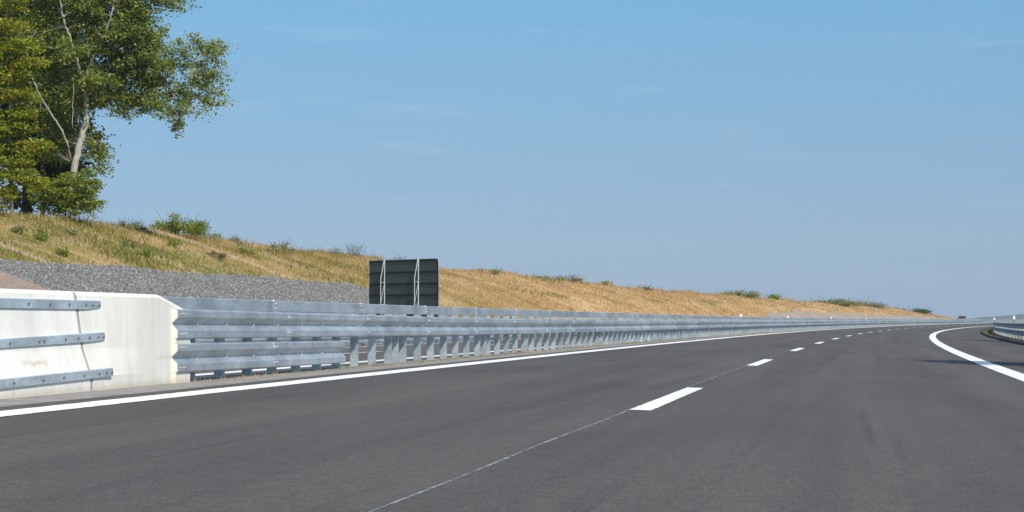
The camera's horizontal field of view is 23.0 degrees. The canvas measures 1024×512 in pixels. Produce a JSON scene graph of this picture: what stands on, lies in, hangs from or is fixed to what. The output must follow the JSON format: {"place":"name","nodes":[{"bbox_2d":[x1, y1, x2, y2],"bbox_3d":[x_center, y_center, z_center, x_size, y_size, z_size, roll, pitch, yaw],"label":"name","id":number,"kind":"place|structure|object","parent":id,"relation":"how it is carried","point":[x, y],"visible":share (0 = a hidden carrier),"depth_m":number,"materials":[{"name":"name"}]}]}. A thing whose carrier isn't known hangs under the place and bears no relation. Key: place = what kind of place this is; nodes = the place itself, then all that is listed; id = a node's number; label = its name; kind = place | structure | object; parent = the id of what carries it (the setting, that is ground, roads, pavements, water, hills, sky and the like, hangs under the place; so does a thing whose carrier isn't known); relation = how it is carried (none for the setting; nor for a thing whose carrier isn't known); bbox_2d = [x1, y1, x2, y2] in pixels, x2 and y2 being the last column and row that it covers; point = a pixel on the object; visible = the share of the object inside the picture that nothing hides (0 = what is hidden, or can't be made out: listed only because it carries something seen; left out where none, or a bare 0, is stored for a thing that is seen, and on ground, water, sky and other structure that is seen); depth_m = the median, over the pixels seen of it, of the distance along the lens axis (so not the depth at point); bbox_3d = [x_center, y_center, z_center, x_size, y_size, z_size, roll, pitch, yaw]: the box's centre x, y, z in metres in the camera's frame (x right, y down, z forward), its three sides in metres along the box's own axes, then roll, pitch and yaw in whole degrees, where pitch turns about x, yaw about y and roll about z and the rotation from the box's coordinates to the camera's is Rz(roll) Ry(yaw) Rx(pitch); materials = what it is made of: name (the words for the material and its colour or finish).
{"place":"outdoors","nodes":[
{"label":"outdoors","id":0,"kind":"place"},
{"bbox_2d":[0,258,502,345],"bbox_3d":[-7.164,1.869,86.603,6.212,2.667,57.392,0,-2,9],"label":"gravel","id":1,"kind":"structure","parent":0,"point":[139,282],"depth_m":78.49,"materials":[{"name":"grey gravel"}]},
{"bbox_2d":[0,208,540,281],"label":"tall grass","id":2,"kind":"structure","parent":0,"point":[480,271],"depth_m":114.30,"materials":[{"name":"green plant"}]},
{"bbox_2d":[195,334,650,377],"bbox_3d":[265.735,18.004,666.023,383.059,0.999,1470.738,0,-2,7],"label":"opposite road","id":3,"kind":"structure","parent":0,"point":[380,354],"depth_m":50.61,"materials":[{"name":"grey asphalt"}]},
{"bbox_2d":[195,339,650,375],"bbox_3d":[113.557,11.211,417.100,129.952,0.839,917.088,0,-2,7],"label":"edge line marking","id":4,"kind":"structure","parent":3,"relation":"on","point":[340,363],"depth_m":31.12,"materials":[{"name":"paint"}]},
{"bbox_2d":[0,323,968,406],"bbox_3d":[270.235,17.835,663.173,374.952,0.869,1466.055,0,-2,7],"label":"median strip","id":5,"kind":"object","parent":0,"point":[203,382],"visible":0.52,"depth_m":22.50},
{"bbox_2d":[0,288,112,398],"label":"concrete barrier","id":6,"kind":"object","parent":5,"relation":"on","point":[41,339],"visible":0.98,"depth_m":17.38,"materials":[{"name":"white concrete"}]},
{"bbox_2d":[71,291,189,390],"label":"barrier end block","id":7,"kind":"structure","parent":5,"relation":"on","point":[138,346],"depth_m":19.45,"materials":[{"name":"beige concrete"}]},
{"bbox_2d":[194,332,769,381],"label":"median weeds","id":8,"kind":"object","parent":5,"relation":"on","point":[366,365],"visible":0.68,"depth_m":33.94,"materials":[{"name":"plant"}]},
{"bbox_2d":[161,296,1023,380],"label":"median guardrail","id":9,"kind":"object","parent":5,"relation":"on","point":[218,320],"visible":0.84,"depth_m":30.23,"materials":[{"name":"metal"}]},
{"bbox_2d":[0,211,1021,338],"bbox_3d":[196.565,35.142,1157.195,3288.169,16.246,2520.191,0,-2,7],"label":"terrain","id":10,"kind":"structure","parent":0,"point":[239,271],"depth_m":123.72,"materials":[{"name":"beige plant"}]},
{"bbox_2d":[0,196,18,219],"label":"understory shrub","id":11,"kind":"object","parent":10,"relation":"on","point":[3,206],"visible":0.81,"depth_m":80.05,"materials":[{"name":"green plant"}]},
{"bbox_2d":[11,223,29,234],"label":"weed plant","id":12,"kind":"object","parent":10,"relation":"on","point":[19,229],"visible":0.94,"depth_m":75.25,"materials":[{"name":"green plant"}]},
{"bbox_2d":[0,271,48,289],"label":"soil slope","id":13,"kind":"structure","parent":10,"relation":"on","point":[13,282],"depth_m":62.43,"materials":[{"name":"beige soil"}]},
{"bbox_2d":[0,0,58,212],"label":"turning tree","id":14,"kind":"object","parent":10,"relation":"on","point":[19,176],"visible":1,"depth_m":84.59,"materials":[{"name":"green plant"}]},
{"bbox_2d":[0,40,73,215],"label":"broadleaf tree","id":15,"kind":"object","parent":10,"relation":"on","point":[42,168],"visible":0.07,"depth_m":95.04,"materials":[{"name":"green plant"}]},
{"bbox_2d":[33,227,50,241],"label":"weed plant","id":16,"kind":"object","parent":10,"relation":"on","point":[38,236],"visible":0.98,"depth_m":75.38,"materials":[{"name":"green plant"}]},
{"bbox_2d":[0,0,106,213],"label":"broadleaf tree","id":17,"kind":"object","parent":10,"relation":"on","point":[25,203],"visible":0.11,"depth_m":96.52,"materials":[{"name":"green plant"}]},
{"bbox_2d":[50,247,71,256],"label":"weed plant","id":18,"kind":"object","parent":10,"relation":"on","point":[60,251],"visible":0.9,"depth_m":72.78,"materials":[{"name":"green plant"}]},
{"bbox_2d":[26,168,111,220],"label":"understory shrub","id":19,"kind":"object","parent":10,"relation":"on","point":[53,195],"visible":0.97,"depth_m":87.81,"materials":[{"name":"green plant"}]},
{"bbox_2d":[59,229,78,235],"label":"weed plant","id":20,"kind":"object","parent":10,"relation":"on","point":[72,232],"visible":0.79,"depth_m":81.12,"materials":[{"name":"green plant"}]},
{"bbox_2d":[80,193,105,222],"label":"understory shrub","id":21,"kind":"object","parent":10,"relation":"on","point":[91,214],"visible":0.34,"depth_m":89.55,"materials":[{"name":"green plant"}]},
{"bbox_2d":[8,0,239,217],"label":"poplar tree","id":22,"kind":"object","parent":10,"relation":"on","point":[63,25],"visible":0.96,"depth_m":91.05,"materials":[{"name":"green plant"}]},
{"bbox_2d":[117,217,140,230],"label":"shrub","id":23,"kind":"object","parent":10,"relation":"on","point":[133,224],"visible":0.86,"depth_m":93.43,"materials":[{"name":"green plant"}]},
{"bbox_2d":[118,238,141,247],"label":"weed plant","id":24,"kind":"object","parent":10,"relation":"on","point":[131,243],"visible":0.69,"depth_m":84.37,"materials":[{"name":"green plant"}]},
{"bbox_2d":[136,220,147,230],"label":"weed plant","id":25,"kind":"object","parent":10,"relation":"on","point":[145,228],"visible":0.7,"depth_m":95.12,"materials":[{"name":"green plant"}]},
{"bbox_2d":[133,246,155,257],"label":"weed plant","id":26,"kind":"object","parent":10,"relation":"on","point":[147,251],"visible":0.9,"depth_m":83.05,"materials":[{"name":"green plant"}]},
{"bbox_2d":[166,238,182,247],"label":"weed plant","id":27,"kind":"object","parent":10,"relation":"on","point":[173,243],"visible":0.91,"depth_m":91.11,"materials":[{"name":"green plant"}]},
{"bbox_2d":[146,211,212,236],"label":"shrub","id":28,"kind":"object","parent":10,"relation":"on","point":[174,226],"visible":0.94,"depth_m":99.96,"materials":[{"name":"green plant"}]},
{"bbox_2d":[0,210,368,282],"bbox_3d":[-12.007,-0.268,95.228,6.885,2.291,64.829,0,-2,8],"label":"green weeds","id":29,"kind":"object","parent":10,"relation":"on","point":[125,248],"visible":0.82,"depth_m":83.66,"materials":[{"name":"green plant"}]},
{"bbox_2d":[184,229,221,240],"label":"shrub","id":30,"kind":"object","parent":10,"relation":"on","point":[215,235],"visible":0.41,"depth_m":103.29,"materials":[{"name":"green plant"}]},
{"bbox_2d":[205,251,231,261],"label":"weed plant","id":31,"kind":"object","parent":10,"relation":"on","point":[220,256],"visible":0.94,"depth_m":92.68,"materials":[{"name":"green plant"}]},
{"bbox_2d":[228,234,247,242],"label":"weed plant","id":32,"kind":"object","parent":10,"relation":"on","point":[234,238],"visible":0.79,"depth_m":108.55,"materials":[{"name":"green plant"}]},
{"bbox_2d":[235,241,260,256],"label":"shrub","id":33,"kind":"object","parent":10,"relation":"on","point":[243,250],"visible":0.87,"depth_m":101.42,"materials":[{"name":"green plant"}]},
{"bbox_2d":[264,240,297,255],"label":"shrub","id":34,"kind":"object","parent":10,"relation":"on","point":[290,250],"visible":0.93,"depth_m":110.37,"materials":[{"name":"green plant"}]},
{"bbox_2d":[327,243,341,255],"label":"weed plant","id":35,"kind":"object","parent":10,"relation":"on","point":[337,252],"visible":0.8,"depth_m":126.52,"materials":[{"name":"green plant"}]},
{"bbox_2d":[341,239,365,257],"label":"weed plant","id":36,"kind":"object","parent":10,"relation":"on","point":[352,249],"visible":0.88,"depth_m":131.17,"materials":[{"name":"green plant"}]},
{"bbox_2d":[369,258,438,316],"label":"road sign","id":37,"kind":"object","parent":10,"relation":"on","point":[413,282],"visible":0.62,"depth_m":92.66,"materials":[{"name":"metal"}]},
{"bbox_2d":[476,265,506,274],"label":"weed plant","id":38,"kind":"object","parent":10,"relation":"on","point":[494,271],"visible":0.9,"depth_m":168.48,"materials":[{"name":"green plant"}]},
{"bbox_2d":[532,273,566,283],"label":"weed plant","id":39,"kind":"object","parent":10,"relation":"on","point":[555,279],"visible":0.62,"depth_m":192.38,"materials":[{"name":"green plant"}]},
{"bbox_2d":[560,274,582,282],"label":"weed plant","id":40,"kind":"object","parent":10,"relation":"on","point":[572,279],"visible":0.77,"depth_m":202.27,"materials":[{"name":"green plant"}]},
{"bbox_2d":[196,321,992,344],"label":"side guardrail","id":41,"kind":"object","parent":10,"relation":"on","point":[364,340],"visible":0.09,"depth_m":74.73,"materials":[{"name":"metal"}]},
{"bbox_2d":[439,266,769,319],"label":"grass","id":42,"kind":"structure","parent":10,"relation":"on","point":[613,291],"depth_m":198.17,"materials":[{"name":"beige plant"}]},
{"bbox_2d":[598,280,614,287],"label":"weed plant","id":43,"kind":"object","parent":10,"relation":"on","point":[604,282],"visible":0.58,"depth_m":222.08,"materials":[{"name":"green plant"}]},
{"bbox_2d":[637,285,653,290],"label":"weed plant","id":44,"kind":"object","parent":10,"relation":"on","point":[647,288],"visible":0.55,"depth_m":243.45,"materials":[{"name":"green plant"}]},
{"bbox_2d":[717,289,762,298],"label":"shrub","id":45,"kind":"object","parent":10,"relation":"on","point":[749,294],"visible":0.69,"depth_m":316.21,"materials":[{"name":"green plant"}]},
{"bbox_2d":[765,291,781,299],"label":"shrub","id":46,"kind":"object","parent":10,"relation":"on","point":[773,296],"visible":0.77,"depth_m":351.49,"materials":[{"name":"green plant"}]},
{"bbox_2d":[707,293,967,318],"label":"grass","id":47,"kind":"structure","parent":10,"relation":"on","point":[822,304],"depth_m":373.07,"materials":[{"name":"beige plant"}]},
{"bbox_2d":[810,297,871,306],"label":"shrub","id":48,"kind":"object","parent":10,"relation":"on","point":[844,302],"visible":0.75,"depth_m":414.83,"materials":[{"name":"green plant"}]},
{"bbox_2d":[856,299,889,308],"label":"shrub","id":49,"kind":"object","parent":10,"relation":"on","point":[880,305],"visible":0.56,"depth_m":459.98,"materials":[{"name":"green plant"}]},
{"bbox_2d":[765,310,1001,321],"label":"gravel slope","id":50,"kind":"structure","parent":10,"relation":"on","point":[797,314],"depth_m":361.13,"materials":[{"name":"grey gravel"}]},
{"bbox_2d":[897,306,932,313],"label":"shrub","id":51,"kind":"object","parent":10,"relation":"on","point":[922,311],"visible":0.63,"depth_m":523.84,"materials":[{"name":"green plant"}]},
{"bbox_2d":[981,328,1023,345],"bbox_3d":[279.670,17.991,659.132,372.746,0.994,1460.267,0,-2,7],"label":"kerb","id":52,"kind":"structure","parent":10,"relation":"on","point":[1005,339],"depth_m":106.26,"materials":[{"name":"concrete"}]},
{"bbox_2d":[0,323,1023,511],"bbox_3d":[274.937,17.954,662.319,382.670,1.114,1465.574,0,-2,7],"label":"road","id":53,"kind":"structure","parent":0,"point":[912,418],"depth_m":13.21,"materials":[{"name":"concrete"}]},
{"bbox_2d":[0,323,973,416],"bbox_3d":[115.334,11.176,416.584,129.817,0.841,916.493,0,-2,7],"label":"edge line marking","id":54,"kind":"structure","parent":53,"relation":"on","point":[82,405],"depth_m":20.03,"materials":[{"name":"paint"}]},
{"bbox_2d":[369,347,800,511],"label":"lane seam","id":55,"kind":"object","parent":53,"relation":"on","point":[519,452],"visible":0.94,"depth_m":11.16,"materials":[{"name":"grey asphalt"}]},
{"bbox_2d":[629,387,701,409],"bbox_3d":[1.298,1.148,20.429,0.163,0.005,6.003,0,-2,8],"label":"lane marking","id":56,"kind":"object","parent":53,"relation":"on","point":[659,402],"visible":1,"depth_m":19.80,"materials":[{"name":"paint"}]},
{"bbox_2d":[749,359,772,365],"bbox_3d":[3.791,1.617,38.257,0.161,0.005,6.003,0,-2,8],"label":"lane marking","id":57,"kind":"object","parent":53,"relation":"on","point":[759,362],"visible":1,"depth_m":37.96,"materials":[{"name":"paint"}]},
{"bbox_2d":[929,326,1023,380],"bbox_3d":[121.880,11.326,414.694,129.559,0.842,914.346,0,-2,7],"label":"edge line marking","id":58,"kind":"object","parent":53,"relation":"on","point":[992,366],"visible":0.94,"depth_m":46.57,"materials":[{"name":"paint"}]},
{"bbox_2d":[0,0,1023,318],"label":"sky","id":59,"kind":"structure","parent":0,"point":[872,150],"materials":[{"name":"blue"}]},
{"bbox_2d":[509,267,945,316],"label":"tall grass","id":60,"kind":"structure","parent":0,"point":[724,294],"depth_m":265.08,"materials":[{"name":"plant"}]},
{"bbox_2d":[971,314,1023,319],"bbox_3d":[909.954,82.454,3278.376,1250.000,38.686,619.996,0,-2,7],"label":"distant hill","id":61,"kind":"structure","parent":0,"point":[1017,317],"depth_m":3287.98,"materials":[{"name":"grey"}]},
{"bbox_3d":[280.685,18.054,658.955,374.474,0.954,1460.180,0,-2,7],"label":"verge","id":62,"kind":"structure","parent":0,"visible":0},
{"bbox_2d":[983,329,1023,341],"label":"verge grass","id":63,"kind":"structure","parent":62,"relation":"on","point":[990,332],"depth_m":139.74,"materials":[{"name":"green plant"}]},
{"bbox_2d":[993,321,1023,339],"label":"guardrail","id":64,"kind":"object","parent":62,"relation":"on","point":[1003,328],"visible":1,"depth_m":128.37,"materials":[{"name":"metal"}]}
]}

